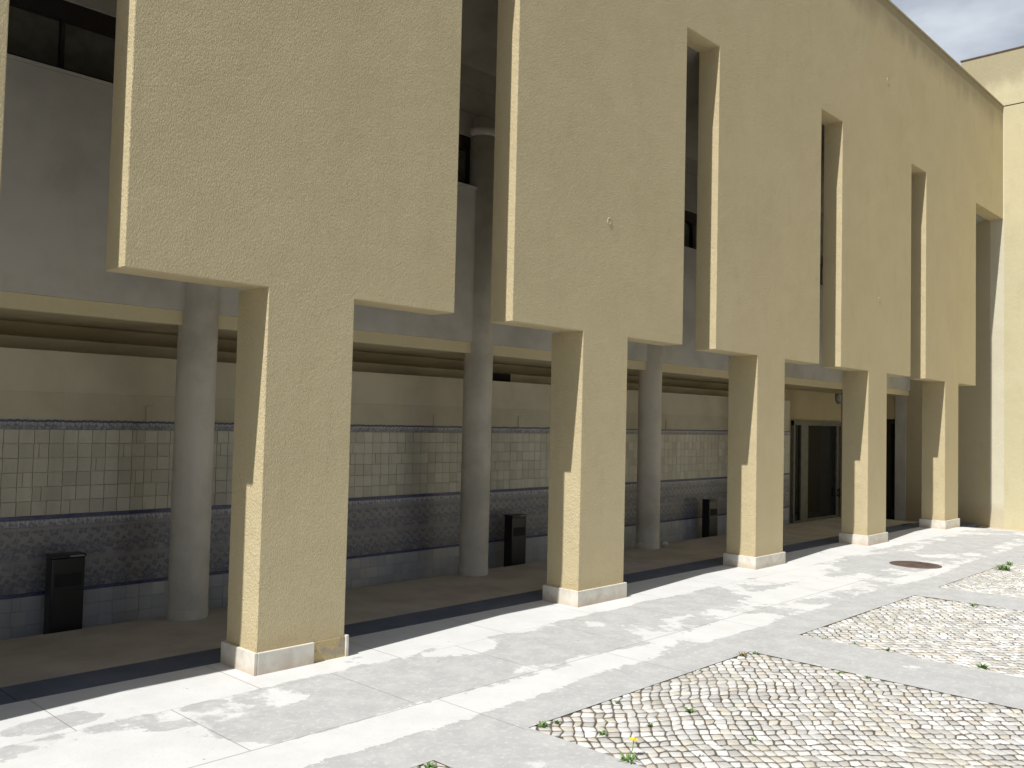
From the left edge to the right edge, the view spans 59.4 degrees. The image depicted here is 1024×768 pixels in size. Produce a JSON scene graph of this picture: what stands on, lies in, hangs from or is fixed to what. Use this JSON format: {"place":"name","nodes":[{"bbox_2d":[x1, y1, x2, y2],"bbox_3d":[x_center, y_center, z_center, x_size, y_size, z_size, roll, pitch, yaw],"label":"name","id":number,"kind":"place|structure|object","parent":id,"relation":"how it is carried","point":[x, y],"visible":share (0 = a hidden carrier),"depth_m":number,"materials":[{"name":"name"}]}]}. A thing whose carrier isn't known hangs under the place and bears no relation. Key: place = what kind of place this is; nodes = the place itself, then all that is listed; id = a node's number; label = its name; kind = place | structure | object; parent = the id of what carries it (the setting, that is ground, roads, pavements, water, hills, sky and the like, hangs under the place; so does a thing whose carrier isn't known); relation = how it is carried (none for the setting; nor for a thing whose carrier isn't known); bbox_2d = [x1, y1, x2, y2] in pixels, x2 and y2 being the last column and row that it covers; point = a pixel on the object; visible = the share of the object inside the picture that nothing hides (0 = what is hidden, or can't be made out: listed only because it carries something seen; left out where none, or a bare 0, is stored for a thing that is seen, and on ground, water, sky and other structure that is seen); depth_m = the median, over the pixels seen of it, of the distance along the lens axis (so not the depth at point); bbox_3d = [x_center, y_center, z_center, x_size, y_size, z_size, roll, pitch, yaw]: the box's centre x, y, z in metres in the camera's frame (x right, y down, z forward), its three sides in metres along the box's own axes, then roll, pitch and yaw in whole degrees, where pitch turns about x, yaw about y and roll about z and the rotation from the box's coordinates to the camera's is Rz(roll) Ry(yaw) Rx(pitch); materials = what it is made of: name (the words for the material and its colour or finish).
{"place":"outdoors","nodes":[
{"label":"outdoors","id":0,"kind":"place"},
{"bbox_2d":[413,761,445,767],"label":"cobblestone paving","id":1,"kind":"structure","parent":0,"point":[434,763],"depth_m":5.50,"materials":[{"name":"stone"}]},
{"bbox_2d":[423,761,437,767],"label":"weed","id":2,"kind":"object","parent":1,"relation":"on","point":[429,764],"visible":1,"depth_m":5.47,"materials":[{"name":"green plant"}]},
{"bbox_2d":[0,517,916,686],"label":"gallery floor","id":3,"kind":"structure","parent":0,"point":[31,658],"depth_m":9.62,"materials":[{"name":"stone"}]},
{"bbox_2d":[43,551,86,633],"bbox_3d":[-4.389,2.071,8.801,0.176,0.810,0.328,-1,-3,44],"label":"litter bin","id":4,"kind":"object","parent":3,"relation":"on","point":[64,593],"visible":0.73,"depth_m":8.73,"materials":[{"name":"black metal"}]},
{"bbox_2d":[0,334,789,639],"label":"tiled wall","id":5,"kind":"structure","parent":3,"relation":"on","point":[86,443],"depth_m":10.30,"materials":[{"name":"beige tile"}]},
{"bbox_2d":[504,513,526,566],"bbox_3d":[0.050,2.363,13.463,0.176,0.810,0.328,-1,-3,44],"label":"litter bin","id":6,"kind":"object","parent":3,"relation":"on","point":[515,540],"visible":0.8,"depth_m":13.38,"materials":[{"name":"black metal"}]},
{"bbox_2d":[702,498,717,537],"bbox_3d":[3.855,2.645,17.459,0.176,0.810,0.328,-1,-3,44],"label":"litter bin","id":7,"kind":"object","parent":3,"relation":"on","point":[709,517],"visible":0.83,"depth_m":17.37,"materials":[{"name":"black metal"}]},
{"bbox_2d":[0,527,1023,767],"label":"pavement","id":8,"kind":"structure","parent":0,"point":[486,689],"depth_m":7.46,"materials":[{"name":"grey concrete"}]},
{"bbox_2d":[0,0,1003,675],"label":"arcade building","id":9,"kind":"structure","parent":8,"relation":"on","point":[760,212],"depth_m":10.42,"materials":[{"name":"yellow paint"}]},
{"bbox_2d":[7,0,115,82],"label":"window","id":10,"kind":"structure","parent":9,"relation":"in","point":[62,34],"depth_m":8.62,"materials":[{"name":"black glass"}]},
{"bbox_2d":[458,134,470,184],"bbox_3d":[-1.920,-3.160,11.168,0.106,0.722,3.789,-1,-3,44],"label":"window","id":11,"kind":"structure","parent":9,"relation":"in","point":[464,147],"depth_m":12.48,"materials":[{"name":"black glass"}]},
{"bbox_2d":[684,210,696,248],"bbox_3d":[3.782,-2.784,17.158,0.106,0.722,3.789,-1,-3,44],"label":"window","id":12,"kind":"structure","parent":9,"relation":"in","point":[690,219],"depth_m":16.64,"materials":[{"name":"black glass"}]},
{"bbox_2d":[790,420,840,522],"bbox_3d":[7.810,2.206,22.835,0.155,2.506,2.825,-1,-3,44],"label":"door","id":13,"kind":"structure","parent":9,"relation":"in","point":[815,453],"depth_m":22.75,"materials":[{"name":"black glass"}]},
{"bbox_2d":[820,256,822,284],"bbox_3d":[6.634,-2.596,20.152,0.106,0.722,3.789,-1,-3,44],"label":"window","id":14,"kind":"structure","parent":9,"relation":"in","point":[821,258],"depth_m":20.58,"materials":[{"name":"black glass"}]},
{"bbox_2d":[835,394,840,403],"bbox_3d":[8.740,0.345,23.846,0.148,0.375,0.375,-1,-3,44],"label":"wall lamp","id":15,"kind":"object","parent":9,"relation":"attached to","point":[838,398],"visible":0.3,"depth_m":23.75,"materials":[{"name":"grey metal"}]},
{"bbox_2d":[889,561,941,568],"bbox_3d":[6.358,2.857,14.138,0.763,0.032,0.762,-1,-3,44],"label":"manhole cover","id":16,"kind":"object","parent":8,"relation":"on","point":[917,564],"visible":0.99,"depth_m":14.09,"materials":[{"name":"metal"}]},
{"bbox_2d":[412,565,1023,767],"bbox_3d":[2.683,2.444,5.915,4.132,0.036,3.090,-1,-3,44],"label":"cobblestone paving","id":17,"kind":"structure","parent":0,"point":[590,732],"depth_m":6.43,"materials":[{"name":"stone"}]},
{"bbox_2d":[539,720,548,727],"bbox_3d":[0.223,2.379,6.257,0.106,0.045,0.096,3,-3,-32],"label":"weed","id":18,"kind":"object","parent":17,"relation":"on","point":[542,725],"visible":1,"depth_m":6.27,"materials":[{"name":"green plant"}]},
{"bbox_2d":[598,729,607,735],"bbox_3d":[0.613,2.383,6.125,0.090,0.044,0.064,2,-3,-24],"label":"weed","id":19,"kind":"object","parent":17,"relation":"on","point":[602,733],"visible":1,"depth_m":6.11,"materials":[{"name":"green plant"}]},
{"bbox_2d":[617,737,638,763],"bbox_3d":[0.730,2.318,5.677,0.152,0.142,0.193,1,-2,3],"label":"weed","id":20,"kind":"object","parent":17,"relation":"on","point":[633,739],"visible":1,"depth_m":5.69,"materials":[{"name":"green plant"}]},
{"bbox_2d":[684,706,695,712],"bbox_3d":[1.320,2.422,6.662,0.096,0.042,0.124,2,-2,-18],"label":"weed","id":21,"kind":"object","parent":17,"relation":"on","point":[690,710],"visible":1,"depth_m":6.64,"materials":[{"name":"green plant"}]},
{"bbox_2d":[991,564,1010,570],"bbox_3d":[7.548,2.830,13.830,0.318,0.097,0.325,1,-2,5],"label":"weed","id":22,"kind":"object","parent":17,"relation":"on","point":[1004,567],"visible":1,"depth_m":13.80,"materials":[{"name":"green plant"}]},
{"bbox_2d":[750,595,1021,709],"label":"ground","id":23,"kind":"structure","parent":0,"point":[909,685],"depth_m":10.57,"materials":[{"name":"grey stone"}]},
{"bbox_2d":[803,596,1023,677],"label":"cobblestone paving","id":24,"kind":"structure","parent":0,"point":[971,636],"depth_m":9.40,"materials":[{"name":"stone"}]},
{"bbox_2d":[975,663,987,668],"bbox_3d":[4.237,2.542,8.078,0.133,0.052,0.140,0,-3,34],"label":"weed","id":25,"kind":"object","parent":24,"relation":"on","point":[984,666],"visible":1,"depth_m":8.07,"materials":[{"name":"green plant"}]},
{"bbox_2d":[886,45,1023,530],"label":"wing building","id":26,"kind":"structure","parent":0,"point":[991,449],"depth_m":22.73,"materials":[{"name":"yellow paint"}]},
{"bbox_2d":[886,419,894,519],"bbox_3d":[10.338,2.314,24.908,0.937,3.375,0.050,-1,-3,44],"label":"dark doorway","id":27,"kind":"structure","parent":26,"relation":"in","point":[890,423],"depth_m":24.77,"materials":[{"name":"black glass"}]},
{"bbox_2d":[890,0,1023,64],"label":"sky","id":28,"kind":"structure","parent":0,"point":[964,29],"materials":[{"name":"grey"}]},
{"bbox_2d":[940,564,1023,598],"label":"cobblestone paving","id":29,"kind":"structure","parent":0,"point":[980,582],"depth_m":12.59,"materials":[{"name":"stone"}]},
{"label":"mortar bed","id":30,"kind":"structure","parent":0,"visible":0},
{"bbox_2d":[0,522,976,704],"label":"slate paving band","id":31,"kind":"object","parent":30,"relation":"on","point":[47,687],"visible":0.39,"depth_m":8.93,"materials":[{"name":"grey stone"}]}
]}

